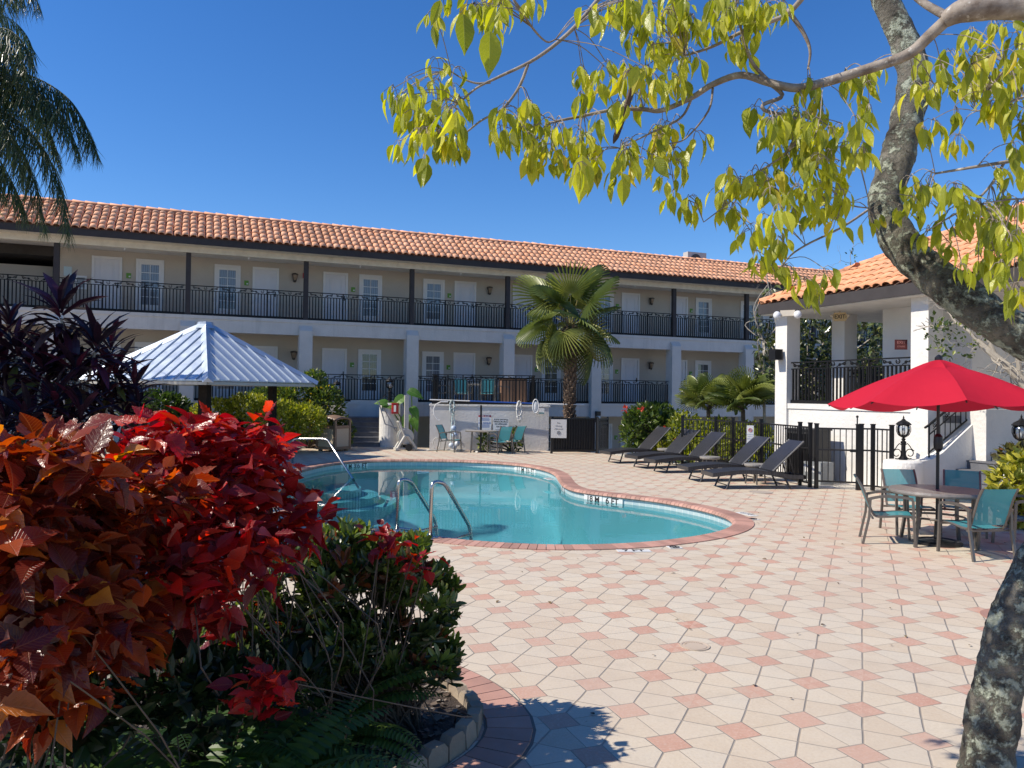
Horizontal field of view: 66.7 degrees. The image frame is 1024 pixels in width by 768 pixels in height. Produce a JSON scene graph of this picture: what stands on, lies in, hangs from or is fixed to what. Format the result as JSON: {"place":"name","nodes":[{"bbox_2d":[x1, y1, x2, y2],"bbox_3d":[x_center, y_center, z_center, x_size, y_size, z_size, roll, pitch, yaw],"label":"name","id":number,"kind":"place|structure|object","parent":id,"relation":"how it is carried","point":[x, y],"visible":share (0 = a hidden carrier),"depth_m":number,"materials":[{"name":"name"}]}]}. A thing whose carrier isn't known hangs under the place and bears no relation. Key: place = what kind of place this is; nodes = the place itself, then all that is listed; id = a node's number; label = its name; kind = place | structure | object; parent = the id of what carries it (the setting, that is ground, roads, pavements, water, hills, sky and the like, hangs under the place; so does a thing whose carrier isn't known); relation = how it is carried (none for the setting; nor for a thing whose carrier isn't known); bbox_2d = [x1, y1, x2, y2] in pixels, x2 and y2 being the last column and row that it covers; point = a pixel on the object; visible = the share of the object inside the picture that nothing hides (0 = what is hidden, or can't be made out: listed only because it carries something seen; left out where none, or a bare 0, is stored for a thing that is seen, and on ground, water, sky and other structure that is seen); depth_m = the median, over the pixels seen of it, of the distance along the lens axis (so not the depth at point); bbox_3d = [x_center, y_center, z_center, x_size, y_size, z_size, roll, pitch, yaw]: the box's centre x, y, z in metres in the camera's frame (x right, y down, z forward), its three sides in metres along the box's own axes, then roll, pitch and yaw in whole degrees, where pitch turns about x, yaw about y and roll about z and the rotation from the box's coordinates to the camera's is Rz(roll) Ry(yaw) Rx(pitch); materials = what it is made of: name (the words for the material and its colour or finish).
{"place":"outdoors","nodes":[
{"label":"outdoors","id":0,"kind":"place"},
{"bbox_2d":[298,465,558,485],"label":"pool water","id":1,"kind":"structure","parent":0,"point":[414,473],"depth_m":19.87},
{"bbox_2d":[0,0,1023,270],"label":"sky","id":2,"kind":"structure","parent":0,"point":[255,108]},
{"bbox_2d":[551,419,566,437],"bbox_3d":[1.514,1.446,25.175,0.504,0.600,0.020,1,-1,-1],"label":"sign","id":3,"kind":"object","parent":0,"point":[558,428],"visible":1,"depth_m":25.17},
{"bbox_2d":[97,446,1023,767],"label":"pool deck","id":4,"kind":"structure","parent":0,"point":[859,680],"depth_m":6.49,"materials":[{"name":"tile"}]},
{"bbox_2d":[0,0,105,252],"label":"queen palm","id":5,"kind":"object","parent":4,"relation":"on","point":[16,92],"visible":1,"depth_m":14.40,"materials":[{"name":"green plant"}]},
{"bbox_2d":[114,386,193,430],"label":"shrub","id":6,"kind":"object","parent":4,"relation":"on","point":[179,401],"visible":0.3,"depth_m":24.68,"materials":[{"name":"green plant"}]},
{"bbox_2d":[80,321,317,429],"bbox_3d":[-8.703,0.167,21.998,4.728,3.886,4.728,0,-1,20],"label":"gazebo","id":7,"kind":"object","parent":4,"relation":"on","point":[205,356],"visible":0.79,"depth_m":21.07,"materials":[{"name":"white metal"}]},
{"bbox_2d":[0,631,466,767],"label":"mulch bed","id":8,"kind":"object","parent":4,"relation":"on","point":[449,707],"visible":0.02,"depth_m":4.50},
{"bbox_2d":[0,412,219,767],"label":"copperleaf shrub","id":9,"kind":"object","parent":8,"relation":"on","point":[77,529],"visible":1,"depth_m":2.42,"materials":[{"name":"plant"}]},
{"bbox_2d":[87,671,243,767],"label":"sword fern","id":10,"kind":"object","parent":8,"relation":"on","point":[210,715],"visible":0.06,"depth_m":3.58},
{"bbox_2d":[0,607,348,767],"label":"ground cover","id":11,"kind":"object","parent":8,"relation":"on","point":[180,696],"visible":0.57,"depth_m":2.97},
{"bbox_2d":[0,702,411,767],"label":"sword fern","id":12,"kind":"object","parent":8,"relation":"on","point":[337,751],"visible":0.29,"depth_m":3.53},
{"bbox_2d":[48,692,416,767],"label":"sword fern","id":13,"kind":"object","parent":8,"relation":"on","point":[135,753],"visible":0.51,"depth_m":3.21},
{"bbox_2d":[105,400,383,766],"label":"copperleaf shrub","id":14,"kind":"object","parent":8,"relation":"on","point":[248,470],"visible":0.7,"depth_m":3.34,"materials":[{"name":"plant"}]},
{"bbox_2d":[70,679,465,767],"bbox_3d":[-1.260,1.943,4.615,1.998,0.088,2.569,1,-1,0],"label":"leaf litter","id":15,"kind":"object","parent":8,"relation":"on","point":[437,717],"depth_m":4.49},
{"bbox_2d":[156,514,466,744],"bbox_3d":[-1.014,1.349,4.203,1.729,1.230,0.912,1,-1,-45],"label":"narrow leaf shrub","id":16,"kind":"object","parent":8,"relation":"on","point":[425,635],"visible":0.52,"depth_m":4.20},
{"bbox_2d":[189,669,449,767],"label":"sword fern","id":17,"kind":"object","parent":8,"relation":"on","point":[380,732],"visible":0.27,"depth_m":4.02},
{"bbox_2d":[206,519,471,728],"bbox_3d":[-0.654,1.329,3.609,0.924,1.263,1.863,1,-1,0],"label":"copperleaf shrub","id":18,"kind":"object","parent":8,"relation":"on","point":[261,696],"visible":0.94,"depth_m":2.94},
{"bbox_2d":[304,735,385,767],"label":"sword fern","id":19,"kind":"object","parent":8,"relation":"on","point":[314,762],"visible":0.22,"depth_m":3.51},
{"bbox_2d":[309,636,483,767],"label":"brick edging","id":20,"kind":"object","parent":8,"relation":"on","point":[459,739],"visible":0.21,"depth_m":4.21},
{"bbox_2d":[189,391,327,442],"bbox_3d":[-8.023,1.192,24.514,4.475,1.984,1.878,1,-1,0],"label":"shrub","id":21,"kind":"object","parent":4,"relation":"on","point":[295,413],"visible":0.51,"depth_m":24.24,"materials":[{"name":"green plant"}]},
{"bbox_2d":[245,368,356,448],"bbox_3d":[-7.146,0.891,26.601,4.255,2.950,1.841,1,-1,12],"label":"shrub","id":22,"kind":"object","parent":4,"relation":"on","point":[322,389],"visible":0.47,"depth_m":26.20,"materials":[{"name":"green plant"}]},
{"bbox_2d":[315,415,350,451],"bbox_3d":[-5.837,1.598,25.437,0.843,1.180,0.843,0,-1,27],"label":"litter bin","id":23,"kind":"object","parent":4,"relation":"on","point":[338,437],"visible":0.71,"depth_m":25.15,"materials":[{"name":"beige stone"}]},
{"bbox_2d":[345,400,392,446],"bbox_3d":[-5.439,1.452,29.054,1.920,1.670,3.230,1,-1,-4],"label":"stair","id":24,"kind":"object","parent":4,"relation":"on","point":[365,420],"visible":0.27,"depth_m":28.67,"materials":[{"name":"paint"}]},
{"bbox_2d":[379,403,399,446],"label":"round pillar","id":25,"kind":"structure","parent":4,"relation":"on","point":[387,436],"depth_m":27.40,"materials":[{"name":"white paint"}]},
{"bbox_2d":[374,388,422,441],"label":"elephant ear plant","id":26,"kind":"object","parent":4,"relation":"on","point":[413,410],"visible":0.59,"depth_m":27.20,"materials":[{"name":"green plant"}]},
{"bbox_2d":[393,421,416,450],"bbox_3d":[-3.550,1.725,25.963,0.742,0.995,0.500,1,-1,-20],"label":"hose reel","id":27,"kind":"object","parent":4,"relation":"on","point":[405,437],"visible":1,"depth_m":25.82,"materials":[{"name":"grey plastic"}]},
{"bbox_2d":[435,424,461,452],"bbox_3d":[-2.116,1.796,25.759,0.746,0.891,0.594,0,-1,20],"label":"sling chair","id":28,"kind":"object","parent":4,"relation":"on","point":[442,433],"visible":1,"depth_m":25.82,"materials":[{"name":"fabric"}]},
{"bbox_2d":[444,666,535,767],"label":"border mortar","id":29,"kind":"object","parent":4,"relation":"on","point":[528,747],"visible":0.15,"depth_m":4.44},
{"bbox_2d":[401,651,532,767],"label":"brick border","id":30,"kind":"object","parent":29,"relation":"on","point":[504,742],"visible":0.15,"depth_m":4.49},
{"bbox_2d":[476,426,522,451],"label":"shrub","id":31,"kind":"object","parent":4,"relation":"on","point":[504,444],"visible":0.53,"depth_m":26.17,"materials":[{"name":"green plant"}]},
{"bbox_2d":[487,427,512,453],"bbox_3d":[-0.364,1.811,25.208,0.594,0.891,0.746,1,-1,-35],"label":"sling chair","id":32,"kind":"object","parent":4,"relation":"on","point":[504,435],"visible":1,"depth_m":25.04,"materials":[{"name":"fabric"}]},
{"bbox_2d":[287,477,725,546],"bbox_3d":[-1.330,3.232,16.056,6.863,1.795,13.076,1,-1,-20],"label":"pool basin","id":33,"kind":"object","parent":4,"relation":"in","point":[546,512],"visible":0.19,"depth_m":18.78,"materials":[{"name":"paint"}]},
{"bbox_2d":[297,483,360,501],"bbox_3d":[-4.641,3.118,20.117,1.397,0.840,2.709,1,-1,0],"label":"pool step","id":34,"kind":"object","parent":33,"relation":"on","point":[341,491],"visible":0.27,"depth_m":19.72,"materials":[{"name":"paint"}]},
{"bbox_2d":[294,488,377,511],"bbox_3d":[-4.417,3.211,20.102,1.846,0.660,3.580,1,-1,0],"label":"pool step","id":35,"kind":"object","parent":33,"relation":"on","point":[366,497],"visible":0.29,"depth_m":19.30,"materials":[{"name":"paint"}]},
{"bbox_2d":[317,494,394,523],"bbox_3d":[-4.194,3.303,20.086,2.295,0.480,4.450,1,-1,0],"label":"pool step","id":36,"kind":"object","parent":33,"relation":"on","point":[383,506],"visible":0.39,"depth_m":19.01,"materials":[{"name":"paint"}]},
{"bbox_2d":[279,462,731,527],"bbox_3d":[-1.318,2.257,16.068,6.863,0.155,13.076,1,-1,-20],"label":"waterline tile band","id":37,"kind":"object","parent":33,"relation":"attached to","point":[710,518],"visible":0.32,"depth_m":14.98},
{"bbox_2d":[275,459,753,549],"bbox_3d":[-1.316,2.146,16.069,7.414,0.077,13.626,1,-1,-20],"label":"pool coping","id":38,"kind":"object","parent":4,"relation":"on","point":[741,523],"visible":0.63,"depth_m":12.60,"materials":[{"name":"red brick"}]},
{"bbox_2d":[394,478,472,539],"bbox_3d":[-1.099,2.010,10.900,0.877,1.449,1.056,1,-1,-41],"label":"pool ladder","id":39,"kind":"object","parent":38,"relation":"on","point":[432,518],"visible":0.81,"depth_m":10.88,"materials":[{"name":"metal"}]},
{"bbox_2d":[511,261,620,417],"bbox_3d":[1.834,-0.709,26.711,3.792,7.015,3.912,1,-1,0],"label":"fan palm","id":40,"kind":"object","parent":4,"relation":"on","point":[555,344],"visible":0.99,"depth_m":26.30,"materials":[{"name":"green plant"}]},
{"bbox_2d":[550,416,596,453],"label":"picket gate","id":41,"kind":"structure","parent":4,"relation":"on","point":[581,436],"depth_m":25.68,"materials":[{"name":"black metal"}]},
{"bbox_2d":[596,417,608,453],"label":"picket gate","id":42,"kind":"structure","parent":4,"relation":"on","point":[602,433],"depth_m":26.10,"materials":[{"name":"black metal"}]},
{"bbox_2d":[599,426,670,463],"bbox_3d":[3.609,1.762,22.633,2.040,1.039,0.708,1,-1,-22],"label":"sun lounger","id":43,"kind":"object","parent":4,"relation":"on","point":[652,439],"visible":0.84,"depth_m":22.60,"materials":[{"name":"grey fabric"}]},
{"bbox_2d":[624,429,699,468],"bbox_3d":[4.121,1.751,21.193,2.040,1.039,0.708,1,-1,-23],"label":"sun lounger","id":44,"kind":"object","parent":4,"relation":"on","point":[678,445],"visible":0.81,"depth_m":21.19,"materials":[{"name":"grey fabric"}]},
{"bbox_2d":[644,431,727,472],"bbox_3d":[4.461,1.740,19.980,2.040,1.039,0.708,1,-1,-16],"label":"sun lounger","id":45,"kind":"object","parent":4,"relation":"on","point":[707,443],"visible":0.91,"depth_m":19.91,"materials":[{"name":"grey fabric"}]},
{"bbox_2d":[380,0,1023,767],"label":"leaning tree","id":46,"kind":"object","parent":4,"relation":"on","point":[992,722],"visible":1,"depth_m":3.58,"materials":[{"name":"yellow plant"}]},
{"bbox_2d":[677,435,770,481],"bbox_3d":[4.928,1.722,18.058,2.040,1.039,0.708,1,-1,-10],"label":"sun lounger","id":47,"kind":"object","parent":4,"relation":"on","point":[746,452],"visible":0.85,"depth_m":17.96,"materials":[{"name":"grey fabric"}]},
{"bbox_2d":[681,415,812,487],"bbox_3d":[5.819,1.556,19.291,0.592,1.405,5.159,1,-1,-20],"label":"pool fence","id":48,"kind":"object","parent":4,"relation":"on","point":[733,439],"visible":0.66,"depth_m":18.77,"materials":[{"name":"black metal"}]},
{"bbox_2d":[702,439,806,488],"bbox_3d":[5.180,1.709,16.685,2.040,1.039,0.708,1,-1,-6],"label":"sun lounger","id":49,"kind":"object","parent":4,"relation":"on","point":[775,460],"visible":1,"depth_m":16.52,"materials":[{"name":"grey fabric"}]},
{"bbox_2d":[814,415,860,489],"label":"pool gate","id":50,"kind":"structure","parent":4,"relation":"on","point":[817,449],"depth_m":16.55,"materials":[{"name":"black metal"}]},
{"bbox_2d":[860,424,894,490],"bbox_3d":[7.638,1.542,16.252,0.245,1.405,0.734,1,-1,-43],"label":"pool fence","id":51,"kind":"object","parent":4,"relation":"on","point":[872,485],"visible":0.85,"depth_m":16.35,"materials":[{"name":"black metal"}]},
{"bbox_2d":[853,474,916,547],"bbox_3d":[5.047,1.700,10.571,0.746,0.891,0.594,0,-1,20],"label":"sling chair","id":52,"kind":"object","parent":4,"relation":"on","point":[890,513],"visible":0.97,"depth_m":10.42,"materials":[{"name":"teal metal"}]},
{"bbox_2d":[879,468,934,535],"bbox_3d":[5.787,1.719,11.388,0.594,0.891,0.746,1,-1,5],"label":"sling chair","id":53,"kind":"object","parent":4,"relation":"on","point":[890,477],"visible":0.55,"depth_m":11.65,"materials":[{"name":"fabric"}]},
{"bbox_2d":[828,355,1023,547],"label":"patio umbrella","id":54,"kind":"object","parent":4,"relation":"on","point":[938,384],"visible":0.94,"depth_m":9.99,"materials":[{"name":"red fabric"}]},
{"bbox_2d":[882,424,972,485],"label":"stair curb wall","id":55,"kind":"structure","parent":4,"relation":"on","point":[956,451],"depth_m":15.79,"materials":[{"name":"white paint"}]},
{"bbox_2d":[892,415,913,459],"bbox_3d":[7.847,1.070,15.589,0.386,0.898,0.296,0,-1,29],"label":"post lantern","id":56,"kind":"object","parent":55,"relation":"on","point":[903,435],"visible":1,"depth_m":15.56,"materials":[{"name":"metal"}]},
{"bbox_2d":[924,412,967,457],"bbox_3d":[9.039,0.791,16.015,1.499,1.575,0.035,1,-1,-22],"label":"stair railing","id":57,"kind":"object","parent":55,"relation":"on","point":[934,426],"visible":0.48,"depth_m":15.93,"materials":[{"name":"metal"}]},
{"bbox_2d":[888,484,980,550],"bbox_3d":[5.738,1.786,10.480,1.210,0.737,1.210,1,-1,0],"label":"patio table","id":58,"kind":"object","parent":4,"relation":"on","point":[918,491],"visible":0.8,"depth_m":10.27,"materials":[{"name":"metal"}]},
{"bbox_2d":[939,469,987,538],"bbox_3d":[6.570,1.728,11.338,0.594,0.891,0.746,0,-1,28],"label":"sling chair","id":59,"kind":"object","parent":4,"relation":"on","point":[966,479],"visible":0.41,"depth_m":11.57,"materials":[{"name":"fabric"}]},
{"bbox_2d":[936,488,1019,561],"bbox_3d":[5.781,1.698,9.634,0.594,0.891,0.746,1,-1,-8],"label":"sling chair","id":60,"kind":"object","parent":4,"relation":"on","point":[992,508],"visible":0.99,"depth_m":9.42,"materials":[{"name":"fabric"}]},
{"bbox_2d":[956,452,1005,488],"bbox_3d":[10.626,1.863,15.551,3.900,0.920,1.790,1,-1,-22],"label":"pool stair","id":61,"kind":"object","parent":4,"relation":"on","point":[974,465],"visible":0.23,"depth_m":15.71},
{"bbox_2d":[981,446,1023,529],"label":"croton bush","id":62,"kind":"object","parent":4,"relation":"on","point":[1013,473],"visible":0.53,"depth_m":12.13,"materials":[{"name":"yellow plant"}]},
{"bbox_2d":[990,439,1023,513],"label":"croton bush","id":63,"kind":"object","parent":4,"relation":"on","point":[1008,448],"visible":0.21,"depth_m":13.29,"materials":[{"name":"yellow plant"}]},
{"bbox_2d":[991,494,1023,550],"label":"sling chair","id":64,"kind":"object","parent":4,"relation":"on","point":[1017,518],"visible":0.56,"depth_m":10.04,"materials":[{"name":"metal"}]},
{"bbox_2d":[614,452,880,489],"bbox_3d":[5.850,3.036,21.012,1.982,1.488,11.532,1,-1,-23],"label":"gravel bed","id":65,"kind":"object","parent":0,"point":[842,486],"visible":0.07,"depth_m":17.47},
{"bbox_2d":[617,400,691,452],"bbox_3d":[4.620,1.426,25.293,2.480,1.835,1.945,1,-1,0],"label":"shrub","id":66,"kind":"object","parent":65,"relation":"on","point":[653,415],"visible":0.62,"depth_m":24.82,"materials":[{"name":"green plant"}]},
{"bbox_2d":[674,372,727,434],"bbox_3d":[5.899,0.988,23.548,1.908,2.690,2.340,1,-1,0],"label":"palmetto","id":67,"kind":"object","parent":65,"relation":"on","point":[701,385],"visible":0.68,"depth_m":23.54,"materials":[{"name":"green plant"}]},
{"bbox_2d":[665,409,774,463],"bbox_3d":[5.897,1.675,22.527,2.260,1.856,4.231,1,-1,-39],"label":"shrub","id":68,"kind":"object","parent":65,"relation":"on","point":[669,434],"visible":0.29,"depth_m":22.69,"materials":[{"name":"green plant"}]},
{"bbox_2d":[704,366,774,447],"bbox_3d":[6.686,0.906,22.543,2.225,2.850,2.158,1,-1,-13],"label":"palmetto","id":69,"kind":"object","parent":65,"relation":"on","point":[742,392],"visible":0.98,"depth_m":22.24,"materials":[{"name":"green plant"}]},
{"bbox_2d":[786,427,832,472],"bbox_3d":[6.952,1.655,18.271,0.600,1.230,0.900,1,-1,-22],"label":"utility cabinet","id":70,"kind":"object","parent":65,"relation":"on","point":[825,444],"visible":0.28,"depth_m":17.96,"materials":[{"name":"black metal"}]},
{"bbox_2d":[804,461,833,484],"bbox_3d":[6.973,2.019,17.727,0.405,0.490,0.520,1,-1,-28],"label":"condenser unit","id":71,"kind":"object","parent":65,"relation":"on","point":[825,470],"visible":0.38,"depth_m":17.53,"materials":[{"name":"white paint"}]},
{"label":"cordyline bed","id":72,"kind":"structure","parent":0,"visible":0},
{"bbox_2d":[0,296,81,433],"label":"cordyline plant","id":73,"kind":"object","parent":72,"relation":"on","point":[8,315],"visible":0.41,"depth_m":8.96,"materials":[{"name":"purple plant"}]},
{"bbox_2d":[0,324,114,455],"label":"cordyline plant","id":74,"kind":"object","parent":72,"relation":"on","point":[28,405],"visible":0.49,"depth_m":8.20,"materials":[{"name":"purple plant"}]},
{"bbox_2d":[9,269,144,423],"bbox_3d":[-4.981,0.334,8.819,1.583,3.342,1.136,0,-1,29],"label":"cordyline plant","id":75,"kind":"object","parent":72,"relation":"on","point":[70,351],"visible":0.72,"depth_m":8.73,"materials":[{"name":"purple plant"}]},
{"bbox_2d":[80,319,172,472],"bbox_3d":[-4.755,0.601,9.218,1.183,2.821,1.292,0,-1,27],"label":"cordyline plant","id":76,"kind":"object","parent":72,"relation":"on","point":[130,398],"visible":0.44,"depth_m":9.21,"materials":[{"name":"purple plant"}]},
{"label":"ground","id":77,"kind":"structure","parent":0,"visible":0},
{"bbox_2d":[0,194,881,462],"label":"hotel building","id":78,"kind":"structure","parent":77,"relation":"on","point":[360,313],"depth_m":31.25,"materials":[{"name":"paint"}]},
{"bbox_2d":[91,255,121,308],"bbox_3d":[-14.697,-3.575,28.197,0.980,2.100,0.050,1,-1,-22],"label":"door","id":79,"kind":"structure","parent":78,"relation":"in","point":[103,267],"depth_m":28.21,"materials":[{"name":"white paint"}]},
{"bbox_2d":[135,258,163,310],"bbox_3d":[-13.381,-3.552,28.737,0.940,2.100,0.050,1,-1,-22],"label":"french window","id":80,"kind":"structure","parent":78,"relation":"in","point":[147,270],"depth_m":28.75,"materials":[{"name":"white paint"}]},
{"bbox_2d":[214,264,240,314],"bbox_3d":[-10.898,-3.509,29.755,0.940,2.100,0.050,1,-1,-22],"label":"french window","id":81,"kind":"structure","parent":78,"relation":"in","point":[224,275],"depth_m":29.76,"materials":[{"name":"white paint"}]},
{"bbox_2d":[252,267,278,315],"bbox_3d":[-9.589,-3.486,30.293,0.980,2.100,0.050,1,-1,-22],"label":"door","id":82,"kind":"structure","parent":78,"relation":"in","point":[263,277],"depth_m":30.29,"materials":[{"name":"white paint"}]},
{"bbox_2d":[322,348,346,397],"bbox_3d":[-7.150,-0.383,31.271,0.980,2.100,0.050,1,-1,-22],"label":"door","id":83,"kind":"structure","parent":78,"relation":"in","point":[334,360],"depth_m":31.30,"materials":[{"name":"white paint"}]},
{"bbox_2d":[323,272,347,319],"bbox_3d":[-7.111,-3.442,31.308,0.980,2.100,0.050,1,-1,-22],"label":"door","id":84,"kind":"structure","parent":78,"relation":"in","point":[333,282],"depth_m":31.31,"materials":[{"name":"white paint"}]},
{"bbox_2d":[358,349,380,398],"bbox_3d":[-5.834,-0.360,31.811,0.940,2.100,0.050,1,-1,-22],"label":"french window","id":85,"kind":"structure","parent":78,"relation":"in","point":[369,361],"depth_m":31.81,"materials":[{"name":"white paint"}]},
{"bbox_2d":[359,274,381,320],"bbox_3d":[-5.796,-3.419,31.849,0.940,2.100,0.050,1,-1,-22],"label":"french window","id":86,"kind":"structure","parent":78,"relation":"in","point":[370,285],"depth_m":31.85,"materials":[{"name":"white paint"}]},
{"bbox_2d":[421,351,443,399],"bbox_3d":[-3.350,-0.316,32.828,0.940,2.100,0.050,1,-1,-22],"label":"french window","id":87,"kind":"structure","parent":78,"relation":"in","point":[432,362],"depth_m":32.81,"materials":[{"name":"white paint"}]},
{"bbox_2d":[423,278,444,323],"bbox_3d":[-3.312,-3.376,32.866,0.940,2.100,0.050,1,-1,-22],"label":"french window","id":88,"kind":"structure","parent":78,"relation":"in","point":[432,288],"depth_m":32.88,"materials":[{"name":"white paint"}]},
{"bbox_2d":[453,352,474,399],"bbox_3d":[-2.043,-0.293,33.370,0.980,2.100,0.050,1,-1,-22],"label":"door","id":89,"kind":"structure","parent":78,"relation":"in","point":[463,363],"depth_m":33.37,"materials":[{"name":"white paint"}]},
{"bbox_2d":[454,281,475,325],"bbox_3d":[-2.004,-3.353,33.407,0.980,2.100,0.050,1,-1,-22],"label":"door","id":90,"kind":"structure","parent":78,"relation":"in","point":[463,290],"depth_m":33.40,"materials":[{"name":"white paint"}]},
{"bbox_2d":[512,285,532,327],"bbox_3d":[0.474,-3.310,34.419,0.980,2.100,0.050,1,-1,-22],"label":"door","id":91,"kind":"structure","parent":78,"relation":"in","point":[513,293],"depth_m":34.37,"materials":[{"name":"white paint"}]},
{"bbox_2d":[514,354,532,396],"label":"door","id":92,"kind":"structure","parent":78,"relation":"in","point":[523,363],"depth_m":34.42,"materials":[{"name":"white paint"}]},
{"bbox_2d":[541,358,560,400],"bbox_3d":[1.752,-0.227,34.923,0.940,2.100,0.050,1,-1,-22],"label":"french window","id":93,"kind":"structure","parent":78,"relation":"in","point":[555,376],"depth_m":34.93,"materials":[{"name":"white paint"}]},
{"bbox_2d":[597,291,613,331],"bbox_3d":[4.274,-3.243,35.976,0.940,2.100,0.050,1,-1,-22],"label":"french window","id":94,"kind":"structure","parent":78,"relation":"in","point":[610,304],"depth_m":36.06,"materials":[{"name":"white paint"}]},
{"bbox_2d":[601,358,612,401],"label":"french window","id":95,"kind":"structure","parent":78,"relation":"in","point":[607,373],"depth_m":36.03,"materials":[{"name":"white paint"}]},
{"bbox_2d":[620,358,639,401],"bbox_3d":[5.538,-0.161,36.479,0.980,2.100,0.050,1,-1,-22],"label":"door","id":96,"kind":"structure","parent":78,"relation":"in","point":[629,366],"depth_m":36.48,"materials":[{"name":"white paint"}]},
{"bbox_2d":[621,292,639,333],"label":"door","id":97,"kind":"structure","parent":78,"relation":"in","point":[629,301],"depth_m":36.53,"materials":[{"name":"white paint"}]},
{"bbox_2d":[670,296,687,335],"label":"door","id":98,"kind":"structure","parent":78,"relation":"in","point":[681,302],"depth_m":37.60,"materials":[{"name":"white paint"}]},
{"bbox_2d":[695,298,711,336],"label":"french window","id":99,"kind":"structure","parent":78,"relation":"in","point":[703,306],"depth_m":38.08,"materials":[{"name":"white paint"}]},
{"bbox_2d":[429,403,549,450],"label":"raised terrace","id":100,"kind":"structure","parent":77,"relation":"on","point":[536,435],"depth_m":26.67,"materials":[{"name":"paint"}]},
{"bbox_2d":[432,374,534,404],"bbox_3d":[-0.997,0.225,28.066,3.560,1.050,2.630,1,-1,-1],"label":"terrace railing","id":101,"kind":"object","parent":100,"relation":"on","point":[435,387],"visible":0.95,"depth_m":26.77,"materials":[{"name":"metal"}]},
{"bbox_2d":[497,378,526,401],"bbox_3d":[0.037,0.258,28.884,1.100,0.960,0.730,1,-1,-10],"label":"wooden cabinet","id":102,"kind":"object","parent":100,"relation":"on","point":[524,391],"visible":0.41,"depth_m":28.58,"materials":[{"name":"brown wood"}]},
{"bbox_2d":[745,279,780,445],"bbox_3d":[7.267,0.373,22.479,0.915,6.887,0.996,1,-1,0],"label":"magnolia tree","id":103,"kind":"object","parent":77,"relation":"on","point":[763,358],"visible":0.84,"depth_m":22.53,"materials":[{"name":"green plant"}]},
{"bbox_2d":[758,318,882,403],"bbox_3d":[10.575,0.812,24.899,6.281,6.154,2.183,1,-1,-28],"label":"magnolia tree","id":104,"kind":"object","parent":77,"relation":"on","point":[822,353],"visible":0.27,"depth_m":24.76,"materials":[{"name":"green plant"}]},
{"bbox_2d":[758,201,1023,485],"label":"pavilion building","id":105,"kind":"structure","parent":77,"relation":"on","point":[880,288],"depth_m":17.75,"materials":[{"name":"white paint"}]},
{"bbox_2d":[913,241,1023,388],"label":"bare tree","id":106,"kind":"object","parent":77,"relation":"on","point":[1016,374],"visible":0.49,"depth_m":14.94,"materials":[{"name":"grey plant"}]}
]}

